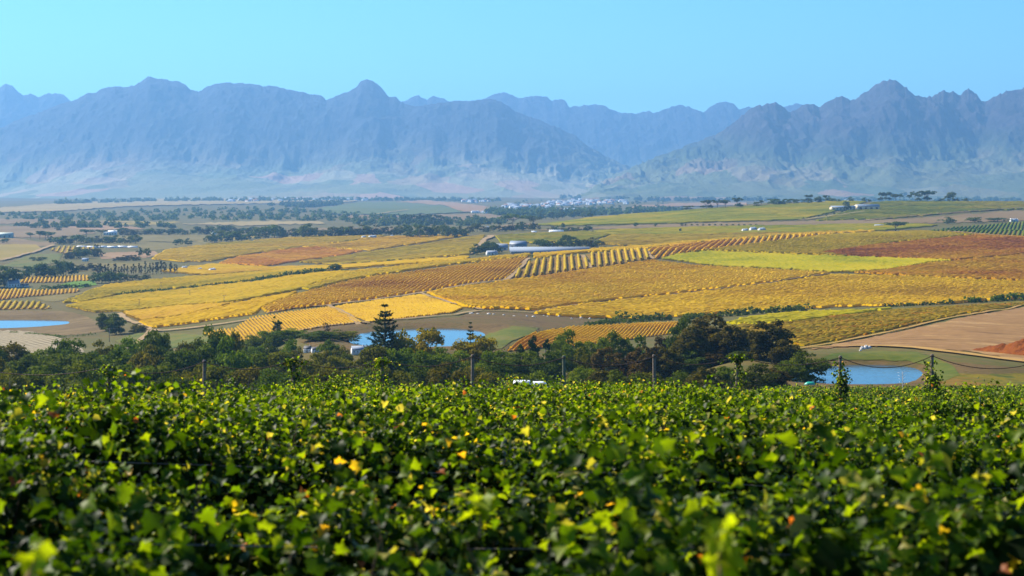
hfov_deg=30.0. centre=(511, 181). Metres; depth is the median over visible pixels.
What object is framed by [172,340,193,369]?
bushy tree
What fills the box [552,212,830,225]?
field
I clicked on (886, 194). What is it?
gum tree
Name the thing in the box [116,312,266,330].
track
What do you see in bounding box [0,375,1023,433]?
vine row
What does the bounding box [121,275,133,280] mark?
bushy tree
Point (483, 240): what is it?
track
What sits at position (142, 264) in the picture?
field
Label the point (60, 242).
bushy tree
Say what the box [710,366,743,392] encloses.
broadleaf tree
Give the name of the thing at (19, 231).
field
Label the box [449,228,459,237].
broadleaf tree
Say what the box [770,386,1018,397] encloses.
vine row
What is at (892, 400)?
vine row
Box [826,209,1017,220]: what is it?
field
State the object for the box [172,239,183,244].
broadleaf tree
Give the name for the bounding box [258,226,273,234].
broadleaf tree
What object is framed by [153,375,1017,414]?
vine row
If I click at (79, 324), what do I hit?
pond bank
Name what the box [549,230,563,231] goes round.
tunnel
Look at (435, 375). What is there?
bushy tree
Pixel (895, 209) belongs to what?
vineyard block
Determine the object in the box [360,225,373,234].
broadleaf tree
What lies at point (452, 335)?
pond
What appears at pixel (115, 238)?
broadleaf tree
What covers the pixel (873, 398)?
vine row
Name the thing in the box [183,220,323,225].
field
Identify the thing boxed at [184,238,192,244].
broadleaf tree
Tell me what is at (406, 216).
gum tree
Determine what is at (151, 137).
mountain
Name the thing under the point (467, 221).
woodland
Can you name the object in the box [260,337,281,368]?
broadleaf tree
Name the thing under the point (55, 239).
broadleaf tree
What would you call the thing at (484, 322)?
bare ground
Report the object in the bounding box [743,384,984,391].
vine row
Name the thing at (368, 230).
bushy tree
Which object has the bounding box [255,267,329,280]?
hedge
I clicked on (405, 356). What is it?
broadleaf tree
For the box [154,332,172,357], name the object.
broadleaf tree
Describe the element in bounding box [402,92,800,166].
mountain
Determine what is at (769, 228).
vineyard block
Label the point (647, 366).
broadleaf tree
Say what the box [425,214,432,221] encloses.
gum tree
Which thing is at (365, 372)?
broadleaf tree
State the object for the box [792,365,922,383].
pond
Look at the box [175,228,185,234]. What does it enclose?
broadleaf tree
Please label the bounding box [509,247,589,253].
shed
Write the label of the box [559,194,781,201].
woodland
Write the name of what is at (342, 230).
broadleaf tree
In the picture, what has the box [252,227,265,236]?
broadleaf tree
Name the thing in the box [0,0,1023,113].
sky
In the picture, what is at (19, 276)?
broadleaf tree
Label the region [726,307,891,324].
vineyard block
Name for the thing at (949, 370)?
grass bank
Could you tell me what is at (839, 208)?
winery
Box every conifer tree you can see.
[517,344,527,372]
[528,335,539,361]
[542,339,551,375]
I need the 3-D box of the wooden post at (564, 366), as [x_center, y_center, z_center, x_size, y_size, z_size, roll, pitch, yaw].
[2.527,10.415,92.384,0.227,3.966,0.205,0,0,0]
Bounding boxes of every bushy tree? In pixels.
[0,341,31,372]
[0,356,12,384]
[0,368,33,397]
[37,338,69,364]
[57,235,71,243]
[62,249,75,258]
[67,351,105,381]
[79,263,93,270]
[90,244,105,256]
[92,339,113,358]
[95,238,108,242]
[118,228,129,234]
[121,236,130,242]
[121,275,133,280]
[124,229,137,235]
[126,344,164,383]
[128,323,148,333]
[171,364,207,399]
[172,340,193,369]
[196,365,250,396]
[199,229,208,233]
[207,334,253,388]
[228,365,271,393]
[229,329,244,353]
[261,233,269,237]
[263,349,299,379]
[280,339,300,362]
[285,369,318,390]
[289,228,299,236]
[291,347,303,357]
[296,352,327,388]
[310,366,353,386]
[318,350,328,367]
[320,355,361,380]
[325,329,361,341]
[332,345,350,368]
[341,353,353,369]
[346,228,361,235]
[353,344,397,378]
[355,224,369,234]
[362,229,374,234]
[362,366,413,390]
[370,224,384,234]
[380,226,389,234]
[424,361,476,390]
[444,350,475,375]
[457,366,500,389]
[465,226,474,232]
[496,223,506,230]
[524,219,536,229]
[553,328,587,375]
[567,346,601,382]
[580,239,590,246]
[585,237,597,246]
[625,333,645,370]
[636,371,667,390]
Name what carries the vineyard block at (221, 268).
on the field
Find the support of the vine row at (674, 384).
on the ground at (90, 339)
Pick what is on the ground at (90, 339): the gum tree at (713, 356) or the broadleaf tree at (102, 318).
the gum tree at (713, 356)
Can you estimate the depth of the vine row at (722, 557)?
5.76 m
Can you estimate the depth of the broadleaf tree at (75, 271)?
1414.65 m
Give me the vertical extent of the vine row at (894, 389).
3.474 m
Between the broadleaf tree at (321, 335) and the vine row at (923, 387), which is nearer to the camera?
the vine row at (923, 387)
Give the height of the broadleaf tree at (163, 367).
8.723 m
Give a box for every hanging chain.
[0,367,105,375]
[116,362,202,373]
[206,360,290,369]
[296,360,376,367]
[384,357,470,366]
[474,357,561,365]
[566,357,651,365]
[746,357,838,365]
[842,356,930,367]
[934,356,1023,368]
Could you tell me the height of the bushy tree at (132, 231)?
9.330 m
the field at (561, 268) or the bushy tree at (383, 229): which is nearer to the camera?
the field at (561, 268)
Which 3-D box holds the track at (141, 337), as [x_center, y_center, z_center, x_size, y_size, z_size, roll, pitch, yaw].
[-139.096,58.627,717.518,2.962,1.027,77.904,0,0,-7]
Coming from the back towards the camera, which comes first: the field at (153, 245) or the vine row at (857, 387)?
the field at (153, 245)
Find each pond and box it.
[0,320,68,327]
[350,328,484,346]
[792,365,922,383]
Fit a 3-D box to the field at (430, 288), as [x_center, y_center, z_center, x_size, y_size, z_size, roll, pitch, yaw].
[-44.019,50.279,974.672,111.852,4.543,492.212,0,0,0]
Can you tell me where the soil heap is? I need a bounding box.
[973,339,1023,354]
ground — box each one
[0,197,1023,395]
[299,311,597,353]
[787,359,1023,389]
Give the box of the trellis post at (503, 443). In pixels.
[500,437,510,464]
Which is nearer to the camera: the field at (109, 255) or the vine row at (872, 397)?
the vine row at (872, 397)
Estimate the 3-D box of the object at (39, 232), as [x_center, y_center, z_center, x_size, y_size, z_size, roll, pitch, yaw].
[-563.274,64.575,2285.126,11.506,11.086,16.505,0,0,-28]
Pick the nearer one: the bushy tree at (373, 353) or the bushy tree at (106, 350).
the bushy tree at (373, 353)
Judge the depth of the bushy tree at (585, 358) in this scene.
372.58 m
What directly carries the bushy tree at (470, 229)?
on the ground at (90, 339)
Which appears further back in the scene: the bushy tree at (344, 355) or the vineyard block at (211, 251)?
the vineyard block at (211, 251)
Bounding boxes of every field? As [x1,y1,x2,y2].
[0,198,356,211]
[0,219,132,223]
[0,226,94,237]
[0,238,56,245]
[0,244,39,258]
[0,290,78,299]
[0,302,50,309]
[2,253,62,266]
[20,276,89,282]
[32,262,158,272]
[33,292,83,301]
[52,246,91,252]
[56,225,141,229]
[73,239,221,249]
[99,251,157,258]
[100,221,176,224]
[110,234,209,241]
[163,313,256,326]
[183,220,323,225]
[255,228,393,233]
[262,257,529,312]
[321,201,462,214]
[348,214,516,220]
[402,200,488,211]
[428,274,824,310]
[482,223,540,228]
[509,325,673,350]
[514,255,590,277]
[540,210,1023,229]
[544,298,1018,318]
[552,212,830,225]
[586,250,649,267]
[632,202,746,207]
[727,301,1023,348]
[802,306,1019,346]
[812,307,1023,359]
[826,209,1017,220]
[939,222,1023,235]
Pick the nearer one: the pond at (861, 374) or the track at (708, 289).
the pond at (861, 374)
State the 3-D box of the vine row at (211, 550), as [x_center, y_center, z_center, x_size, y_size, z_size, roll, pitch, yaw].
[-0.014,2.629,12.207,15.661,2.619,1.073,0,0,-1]
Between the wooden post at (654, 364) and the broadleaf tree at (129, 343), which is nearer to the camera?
the wooden post at (654, 364)
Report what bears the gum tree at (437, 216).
on the ground at (90, 339)
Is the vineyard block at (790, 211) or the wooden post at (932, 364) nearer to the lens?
the wooden post at (932, 364)
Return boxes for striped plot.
[0,330,84,352]
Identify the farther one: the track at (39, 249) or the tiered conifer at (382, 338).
the track at (39, 249)
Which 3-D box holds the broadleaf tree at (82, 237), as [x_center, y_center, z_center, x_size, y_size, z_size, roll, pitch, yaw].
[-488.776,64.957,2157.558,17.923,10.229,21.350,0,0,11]
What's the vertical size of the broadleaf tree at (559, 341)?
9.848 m
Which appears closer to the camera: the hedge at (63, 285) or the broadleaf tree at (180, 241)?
the hedge at (63, 285)
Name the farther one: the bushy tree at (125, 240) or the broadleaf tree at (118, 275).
the bushy tree at (125, 240)
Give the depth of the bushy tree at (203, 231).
2479.43 m
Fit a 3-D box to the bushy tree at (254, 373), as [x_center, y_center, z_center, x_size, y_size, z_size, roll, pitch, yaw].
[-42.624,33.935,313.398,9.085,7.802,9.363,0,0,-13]
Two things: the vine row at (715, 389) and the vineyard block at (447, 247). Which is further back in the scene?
the vineyard block at (447, 247)
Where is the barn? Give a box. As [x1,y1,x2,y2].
[509,241,526,246]
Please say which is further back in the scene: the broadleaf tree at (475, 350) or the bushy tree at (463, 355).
the broadleaf tree at (475, 350)
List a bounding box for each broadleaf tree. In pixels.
[0,265,12,286]
[0,268,16,281]
[0,271,12,285]
[0,349,8,363]
[4,267,24,279]
[5,354,48,384]
[16,364,69,394]
[17,349,44,371]
[20,266,33,276]
[30,263,45,275]
[33,263,53,275]
[35,352,77,386]
[41,266,58,274]
[43,360,105,395]
[49,260,69,276]
[51,237,66,242]
[60,260,74,274]
[60,338,100,381]
[61,262,72,275]
[67,263,78,273]
[70,235,80,242]
[71,250,82,258]
[75,234,85,241]
[75,370,129,395]
[77,248,93,255]
[81,237,93,242]
[87,272,99,282]
[94,272,108,282]
[95,312,113,330]
[95,346,134,373]
[102,271,120,282]
[102,312,126,333]
[103,236,114,241]
[105,362,159,399]
[109,273,122,279]
[111,235,120,241]
[114,335,141,364]
[126,235,142,243]
[130,327,169,365]
[141,361,193,400]
[142,248,150,255]
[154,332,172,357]
[155,229,166,234]
[155,347,198,378]
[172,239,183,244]
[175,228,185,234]
[178,344,229,371]
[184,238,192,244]
[191,336,212,362]
[193,226,201,233]
[202,324,231,367]
[203,235,213,241]
[207,232,221,241]
[216,230,226,240]
[218,226,231,231]
[220,235,231,241]
[222,231,239,241]
[231,348,269,379]
[237,231,247,240]
[240,335,272,350]
[246,231,254,238]
[247,345,268,367]
[250,368,304,392]
[251,231,260,238]
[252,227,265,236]
[257,330,294,346]
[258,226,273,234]
[259,224,286,237]
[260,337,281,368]
[271,226,285,237]
[281,328,306,338]
[295,225,315,236]
[296,330,340,340]
[305,223,316,235]
[307,229,318,235]
[316,339,341,364]
[325,226,341,235]
[328,264,342,270]
[337,226,354,235]
[349,366,385,388]
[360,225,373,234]
[383,347,418,383]
[389,363,443,390]
[390,328,419,362]
[394,225,404,234]
[402,224,412,231]
[403,327,444,368]
[405,228,414,236]
[412,345,458,383]
[429,224,436,235]
[434,225,443,233]
[439,224,450,235]
[444,226,457,235]
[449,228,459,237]
[450,334,498,368]
[458,229,468,235]
[469,243,484,254]
[470,223,481,229]
[474,349,513,385]
[479,241,495,251]
[485,363,526,386]
[488,242,497,250]
[492,244,502,251]
[502,350,544,380]
[515,222,529,230]
[523,370,557,386]
[529,350,569,383]
[531,239,543,246]
[535,210,546,218]
[537,240,552,246]
[544,333,574,363]
[547,212,553,219]
[555,237,566,246]
[556,209,566,217]
[562,235,573,240]
[566,237,580,246]
[567,366,598,389]
[568,209,579,216]
[583,337,610,360]
[585,346,628,377]
[594,239,601,245]
[595,329,632,370]
[604,369,652,390]
[608,351,640,377]
[627,344,659,375]
[662,314,691,348]
[662,370,690,389]
[680,349,713,375]
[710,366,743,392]
[728,351,754,359]
[730,362,780,390]
[770,199,781,203]
[775,360,809,381]
[784,350,833,381]
[937,217,956,222]
[944,191,955,200]
[964,217,981,221]
[985,217,1012,221]
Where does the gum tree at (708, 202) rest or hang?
on the ground at (90, 339)
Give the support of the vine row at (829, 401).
on the ground at (90, 339)
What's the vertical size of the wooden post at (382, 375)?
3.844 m
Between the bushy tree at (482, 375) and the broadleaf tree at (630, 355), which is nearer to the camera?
the bushy tree at (482, 375)
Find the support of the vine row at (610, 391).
on the ground at (90, 339)
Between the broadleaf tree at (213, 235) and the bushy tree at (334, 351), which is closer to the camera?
the bushy tree at (334, 351)
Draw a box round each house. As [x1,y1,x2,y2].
[5,279,19,287]
[103,230,116,234]
[303,346,311,352]
[311,347,318,352]
[351,344,366,354]
[486,250,497,254]
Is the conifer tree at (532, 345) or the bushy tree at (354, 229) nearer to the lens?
the conifer tree at (532, 345)
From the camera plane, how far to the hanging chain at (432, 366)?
91.38 m
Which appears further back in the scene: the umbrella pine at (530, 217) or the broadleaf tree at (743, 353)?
the umbrella pine at (530, 217)
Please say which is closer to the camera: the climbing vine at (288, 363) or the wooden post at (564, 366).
the climbing vine at (288, 363)
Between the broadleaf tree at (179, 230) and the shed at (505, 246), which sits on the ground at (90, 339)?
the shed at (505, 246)
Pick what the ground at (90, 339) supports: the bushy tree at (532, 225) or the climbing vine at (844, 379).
the bushy tree at (532, 225)
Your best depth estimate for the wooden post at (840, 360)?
94.40 m
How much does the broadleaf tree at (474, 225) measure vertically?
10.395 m
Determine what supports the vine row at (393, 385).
on the ground at (90, 339)
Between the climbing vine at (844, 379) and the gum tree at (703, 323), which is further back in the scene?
the gum tree at (703, 323)
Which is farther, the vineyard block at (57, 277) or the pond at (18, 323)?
the vineyard block at (57, 277)
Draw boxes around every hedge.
[10,331,95,336]
[39,283,90,289]
[116,279,255,294]
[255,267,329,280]
[582,317,647,325]
[611,303,815,320]
[883,298,953,306]
[964,292,1023,302]
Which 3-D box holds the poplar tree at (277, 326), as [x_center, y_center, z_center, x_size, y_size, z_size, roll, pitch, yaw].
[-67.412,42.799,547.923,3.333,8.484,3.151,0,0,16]
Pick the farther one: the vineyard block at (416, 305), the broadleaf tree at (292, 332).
the vineyard block at (416, 305)
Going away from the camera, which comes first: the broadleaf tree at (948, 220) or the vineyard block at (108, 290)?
the vineyard block at (108, 290)
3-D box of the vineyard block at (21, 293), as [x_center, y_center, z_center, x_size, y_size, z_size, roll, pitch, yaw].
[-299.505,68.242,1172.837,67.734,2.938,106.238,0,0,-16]
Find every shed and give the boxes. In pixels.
[0,232,13,237]
[497,243,507,250]
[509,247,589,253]
[854,204,879,209]
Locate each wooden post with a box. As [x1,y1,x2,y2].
[202,360,205,395]
[292,357,294,387]
[380,357,383,387]
[471,355,474,386]
[562,356,565,387]
[652,355,655,385]
[735,354,738,396]
[839,356,841,400]
[930,354,933,400]
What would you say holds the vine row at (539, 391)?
on the ground at (90, 339)
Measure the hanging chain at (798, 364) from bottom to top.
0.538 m
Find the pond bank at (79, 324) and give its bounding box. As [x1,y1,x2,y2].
[0,310,104,334]
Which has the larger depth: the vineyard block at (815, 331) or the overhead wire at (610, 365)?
the vineyard block at (815, 331)
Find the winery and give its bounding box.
[830,206,855,210]
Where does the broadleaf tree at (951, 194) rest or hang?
on the ground at (90, 339)
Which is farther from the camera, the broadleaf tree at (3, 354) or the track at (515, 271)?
the track at (515, 271)
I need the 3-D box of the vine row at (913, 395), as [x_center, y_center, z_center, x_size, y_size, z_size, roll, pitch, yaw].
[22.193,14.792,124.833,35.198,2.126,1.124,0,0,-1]
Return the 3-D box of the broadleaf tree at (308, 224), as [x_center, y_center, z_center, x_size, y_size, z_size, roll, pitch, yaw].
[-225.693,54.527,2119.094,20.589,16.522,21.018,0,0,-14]
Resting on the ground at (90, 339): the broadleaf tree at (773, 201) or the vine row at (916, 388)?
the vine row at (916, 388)
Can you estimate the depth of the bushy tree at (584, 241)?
1530.85 m
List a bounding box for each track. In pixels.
[0,245,53,259]
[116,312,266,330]
[135,329,150,342]
[267,278,510,312]
[299,310,526,329]
[327,305,369,323]
[420,292,481,308]
[471,235,493,252]
[505,258,529,278]
[533,273,831,311]
[581,255,591,266]
[800,345,1023,360]
[804,305,1020,346]
[806,211,861,218]
[867,207,1020,219]
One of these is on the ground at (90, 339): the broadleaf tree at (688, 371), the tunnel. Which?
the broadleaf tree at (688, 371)
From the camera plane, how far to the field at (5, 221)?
3298.91 m
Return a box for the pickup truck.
[513,380,547,388]
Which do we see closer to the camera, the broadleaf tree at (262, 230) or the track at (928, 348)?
the track at (928, 348)
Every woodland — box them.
[0,206,406,220]
[13,218,175,227]
[54,196,500,203]
[267,199,343,207]
[345,214,507,225]
[483,205,682,216]
[515,199,667,207]
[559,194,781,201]
[800,196,1021,201]
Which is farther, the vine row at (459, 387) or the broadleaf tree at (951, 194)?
the broadleaf tree at (951, 194)
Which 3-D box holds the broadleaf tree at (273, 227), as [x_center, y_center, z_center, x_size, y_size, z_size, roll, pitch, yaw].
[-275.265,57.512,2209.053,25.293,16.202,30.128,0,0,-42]
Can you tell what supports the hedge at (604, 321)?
on the field at (610, 336)
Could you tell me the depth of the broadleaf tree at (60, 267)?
1388.57 m
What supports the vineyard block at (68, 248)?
on the field at (60, 249)
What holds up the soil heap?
on the ploughed field at (970, 333)
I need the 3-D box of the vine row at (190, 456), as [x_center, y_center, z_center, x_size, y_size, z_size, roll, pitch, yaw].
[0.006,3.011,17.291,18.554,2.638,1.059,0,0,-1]
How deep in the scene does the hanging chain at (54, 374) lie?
90.02 m
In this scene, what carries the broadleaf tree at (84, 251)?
on the ground at (90, 339)
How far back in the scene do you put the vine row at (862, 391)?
145.88 m
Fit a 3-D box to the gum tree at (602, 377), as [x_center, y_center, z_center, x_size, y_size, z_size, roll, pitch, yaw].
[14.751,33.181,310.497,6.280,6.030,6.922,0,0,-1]
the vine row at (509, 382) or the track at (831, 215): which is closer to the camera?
the vine row at (509, 382)
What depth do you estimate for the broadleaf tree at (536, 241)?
1560.71 m
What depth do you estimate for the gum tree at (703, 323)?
388.02 m
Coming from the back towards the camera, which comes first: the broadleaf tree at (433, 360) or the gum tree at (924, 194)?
the gum tree at (924, 194)
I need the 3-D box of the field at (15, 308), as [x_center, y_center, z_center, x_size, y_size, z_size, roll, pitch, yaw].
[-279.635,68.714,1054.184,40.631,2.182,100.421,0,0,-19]
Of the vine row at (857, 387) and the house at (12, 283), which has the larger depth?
the house at (12, 283)
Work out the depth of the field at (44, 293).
1171.08 m
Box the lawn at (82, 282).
[61,280,96,287]
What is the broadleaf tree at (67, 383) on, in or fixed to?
on the ground at (90, 339)
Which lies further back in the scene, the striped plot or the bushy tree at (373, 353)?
the striped plot
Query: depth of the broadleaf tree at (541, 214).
3154.33 m
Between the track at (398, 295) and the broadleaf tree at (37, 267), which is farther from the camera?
the broadleaf tree at (37, 267)
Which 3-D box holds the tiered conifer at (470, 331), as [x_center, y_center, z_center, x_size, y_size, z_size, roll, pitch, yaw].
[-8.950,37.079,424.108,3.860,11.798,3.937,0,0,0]
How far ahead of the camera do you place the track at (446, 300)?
782.05 m
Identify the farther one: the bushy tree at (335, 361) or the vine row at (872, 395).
the bushy tree at (335, 361)
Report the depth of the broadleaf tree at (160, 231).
2476.17 m
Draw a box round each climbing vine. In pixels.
[89,363,127,392]
[276,356,310,390]
[364,356,401,388]
[717,353,753,396]
[828,360,852,405]
[921,360,945,403]
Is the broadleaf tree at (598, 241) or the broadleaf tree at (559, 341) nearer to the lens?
the broadleaf tree at (559, 341)
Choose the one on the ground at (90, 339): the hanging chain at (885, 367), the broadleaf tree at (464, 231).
the broadleaf tree at (464, 231)
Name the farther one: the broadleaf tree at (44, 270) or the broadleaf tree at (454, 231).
the broadleaf tree at (454, 231)
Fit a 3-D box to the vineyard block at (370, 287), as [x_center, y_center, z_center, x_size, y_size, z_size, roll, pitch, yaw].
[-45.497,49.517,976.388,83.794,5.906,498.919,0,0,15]
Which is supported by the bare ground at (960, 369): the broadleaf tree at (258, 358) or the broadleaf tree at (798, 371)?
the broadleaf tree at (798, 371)
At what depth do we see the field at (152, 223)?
3214.44 m
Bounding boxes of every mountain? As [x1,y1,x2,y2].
[0,76,631,198]
[0,84,69,126]
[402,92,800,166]
[581,79,1023,201]
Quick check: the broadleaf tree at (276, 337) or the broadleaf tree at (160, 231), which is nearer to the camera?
the broadleaf tree at (276, 337)
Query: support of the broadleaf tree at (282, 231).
on the ground at (90, 339)
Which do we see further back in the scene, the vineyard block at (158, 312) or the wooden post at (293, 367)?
the vineyard block at (158, 312)
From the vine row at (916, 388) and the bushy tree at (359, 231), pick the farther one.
the bushy tree at (359, 231)
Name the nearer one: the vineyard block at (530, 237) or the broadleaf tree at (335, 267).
the broadleaf tree at (335, 267)
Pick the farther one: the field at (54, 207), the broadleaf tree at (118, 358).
the field at (54, 207)
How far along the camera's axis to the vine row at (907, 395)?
137.00 m
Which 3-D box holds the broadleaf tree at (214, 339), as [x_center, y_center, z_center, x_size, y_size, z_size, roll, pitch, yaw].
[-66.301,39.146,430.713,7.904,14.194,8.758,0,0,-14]
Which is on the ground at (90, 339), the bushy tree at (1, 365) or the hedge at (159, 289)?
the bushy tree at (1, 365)
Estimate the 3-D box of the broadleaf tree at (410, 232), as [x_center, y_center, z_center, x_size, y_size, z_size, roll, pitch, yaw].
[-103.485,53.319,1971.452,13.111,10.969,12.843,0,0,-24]
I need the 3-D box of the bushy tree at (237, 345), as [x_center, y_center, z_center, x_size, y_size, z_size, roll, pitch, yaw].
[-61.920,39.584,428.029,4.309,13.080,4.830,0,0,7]
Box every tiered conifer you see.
[363,303,405,367]
[466,322,476,350]
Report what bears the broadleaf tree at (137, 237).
on the field at (153, 245)
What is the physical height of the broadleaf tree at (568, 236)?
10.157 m
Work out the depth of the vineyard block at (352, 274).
1117.79 m
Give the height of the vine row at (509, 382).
3.032 m
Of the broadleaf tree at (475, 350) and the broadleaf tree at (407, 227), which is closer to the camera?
the broadleaf tree at (475, 350)
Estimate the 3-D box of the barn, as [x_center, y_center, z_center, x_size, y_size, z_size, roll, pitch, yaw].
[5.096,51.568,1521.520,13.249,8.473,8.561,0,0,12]
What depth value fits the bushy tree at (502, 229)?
2080.79 m
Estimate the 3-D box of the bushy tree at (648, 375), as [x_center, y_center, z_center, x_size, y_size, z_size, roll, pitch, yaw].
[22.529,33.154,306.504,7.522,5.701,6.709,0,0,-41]
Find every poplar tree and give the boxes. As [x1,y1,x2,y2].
[271,316,282,331]
[323,322,330,331]
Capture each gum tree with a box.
[401,214,410,221]
[412,224,424,236]
[420,226,431,235]
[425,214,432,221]
[433,214,442,221]
[584,368,617,389]
[650,336,669,357]
[650,347,684,380]
[667,325,716,375]
[676,314,726,351]
[684,366,729,393]
[697,349,732,368]
[700,200,712,207]
[708,321,750,362]
[732,197,743,206]
[744,328,759,351]
[746,319,796,359]
[765,367,792,388]
[768,339,807,366]
[878,192,885,200]
[882,192,891,200]
[915,194,922,200]
[918,190,931,199]
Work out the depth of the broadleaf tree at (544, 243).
1535.21 m
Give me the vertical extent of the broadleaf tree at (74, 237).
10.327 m
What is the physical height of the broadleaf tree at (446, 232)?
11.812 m
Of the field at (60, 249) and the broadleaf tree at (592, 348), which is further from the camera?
the field at (60, 249)
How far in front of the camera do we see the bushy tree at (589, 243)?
1526.04 m
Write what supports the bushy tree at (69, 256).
on the ground at (90, 339)
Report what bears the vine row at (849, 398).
on the ground at (90, 339)
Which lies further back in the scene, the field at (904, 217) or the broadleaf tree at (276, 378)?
the field at (904, 217)
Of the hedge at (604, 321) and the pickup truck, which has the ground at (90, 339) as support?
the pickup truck
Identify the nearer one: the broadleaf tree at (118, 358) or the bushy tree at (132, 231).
the broadleaf tree at (118, 358)
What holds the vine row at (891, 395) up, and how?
on the ground at (90, 339)
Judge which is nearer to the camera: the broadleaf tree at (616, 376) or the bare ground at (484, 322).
the broadleaf tree at (616, 376)
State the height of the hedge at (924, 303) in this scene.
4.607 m
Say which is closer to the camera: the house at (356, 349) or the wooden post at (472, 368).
the wooden post at (472, 368)
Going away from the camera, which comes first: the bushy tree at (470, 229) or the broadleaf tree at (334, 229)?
the bushy tree at (470, 229)
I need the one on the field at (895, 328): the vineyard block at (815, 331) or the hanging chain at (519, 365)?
the vineyard block at (815, 331)
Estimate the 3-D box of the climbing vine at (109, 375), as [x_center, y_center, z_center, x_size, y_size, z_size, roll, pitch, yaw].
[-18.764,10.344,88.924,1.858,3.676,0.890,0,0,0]
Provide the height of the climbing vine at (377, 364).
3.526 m
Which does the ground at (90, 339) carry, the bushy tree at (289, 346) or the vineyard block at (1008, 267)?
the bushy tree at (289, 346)
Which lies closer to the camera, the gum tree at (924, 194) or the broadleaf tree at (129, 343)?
the broadleaf tree at (129, 343)
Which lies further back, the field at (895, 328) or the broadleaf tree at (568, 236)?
the broadleaf tree at (568, 236)
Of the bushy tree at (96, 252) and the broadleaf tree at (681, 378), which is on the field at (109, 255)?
the bushy tree at (96, 252)
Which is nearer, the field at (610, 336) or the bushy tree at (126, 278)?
the field at (610, 336)
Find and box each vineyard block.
[0,288,77,298]
[0,300,50,308]
[20,274,88,281]
[52,245,94,252]
[63,265,326,302]
[66,270,347,311]
[122,301,233,320]
[139,291,297,327]
[152,235,383,261]
[162,255,468,274]
[204,306,361,339]
[219,246,362,265]
[261,255,527,311]
[300,234,484,263]
[302,253,530,289]
[303,234,468,250]
[335,294,462,321]
[427,259,830,309]
[495,230,608,243]
[515,253,588,276]
[533,229,874,257]
[534,273,1023,318]
[538,200,865,225]
[591,230,837,245]
[591,247,648,265]
[592,223,936,234]
[648,232,830,257]
[662,250,950,271]
[679,230,972,255]
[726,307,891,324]
[735,302,1023,345]
[816,200,1023,220]
[823,234,1023,259]
[854,253,1023,279]
[932,221,1023,235]
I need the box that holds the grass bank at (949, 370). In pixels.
[820,350,959,380]
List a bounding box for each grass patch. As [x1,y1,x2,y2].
[116,333,208,347]
[484,326,537,348]
[938,373,1023,386]
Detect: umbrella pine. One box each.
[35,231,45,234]
[79,229,94,236]
[497,213,527,224]
[525,215,542,222]
[710,199,724,207]
[884,221,908,230]
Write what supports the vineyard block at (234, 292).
on the field
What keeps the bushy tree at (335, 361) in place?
on the ground at (90, 339)
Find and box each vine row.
[0,368,1023,548]
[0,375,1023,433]
[0,375,1023,502]
[0,380,897,415]
[0,381,993,410]
[0,385,1018,465]
[0,389,1023,575]
[0,412,1023,575]
[1,378,1023,415]
[5,379,1012,451]
[8,369,970,415]
[8,374,1023,449]
[9,377,1023,434]
[10,377,902,416]
[13,377,1007,420]
[14,514,747,575]
[17,375,859,413]
[34,380,1023,408]
[60,374,1018,420]
[84,382,1020,408]
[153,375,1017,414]
[192,379,913,409]
[201,375,1020,427]
[206,379,838,414]
[252,382,1018,408]
[259,379,991,417]
[261,385,1006,405]
[402,372,1017,413]
[458,391,996,405]
[716,392,1021,404]
[725,385,1023,396]
[735,394,1018,404]
[739,393,1015,403]
[741,389,1022,401]
[742,389,985,398]
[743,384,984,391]
[744,381,1023,391]
[747,385,1001,396]
[748,383,1017,394]
[748,385,1018,393]
[750,382,979,392]
[750,384,1022,391]
[752,384,1023,392]
[755,386,1023,394]
[757,384,1023,392]
[759,387,1007,397]
[761,384,1019,392]
[762,387,1022,398]
[765,393,1022,406]
[767,390,1022,404]
[768,392,1015,404]
[769,390,1010,400]
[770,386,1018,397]
[771,392,1021,401]
[772,386,1023,395]
[775,383,1022,390]
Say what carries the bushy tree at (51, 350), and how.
on the ground at (90, 339)
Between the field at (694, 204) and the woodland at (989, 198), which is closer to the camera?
the field at (694, 204)
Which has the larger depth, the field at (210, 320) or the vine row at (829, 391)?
the field at (210, 320)
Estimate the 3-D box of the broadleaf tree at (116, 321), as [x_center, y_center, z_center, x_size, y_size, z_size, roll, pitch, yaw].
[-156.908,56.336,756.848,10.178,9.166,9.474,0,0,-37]

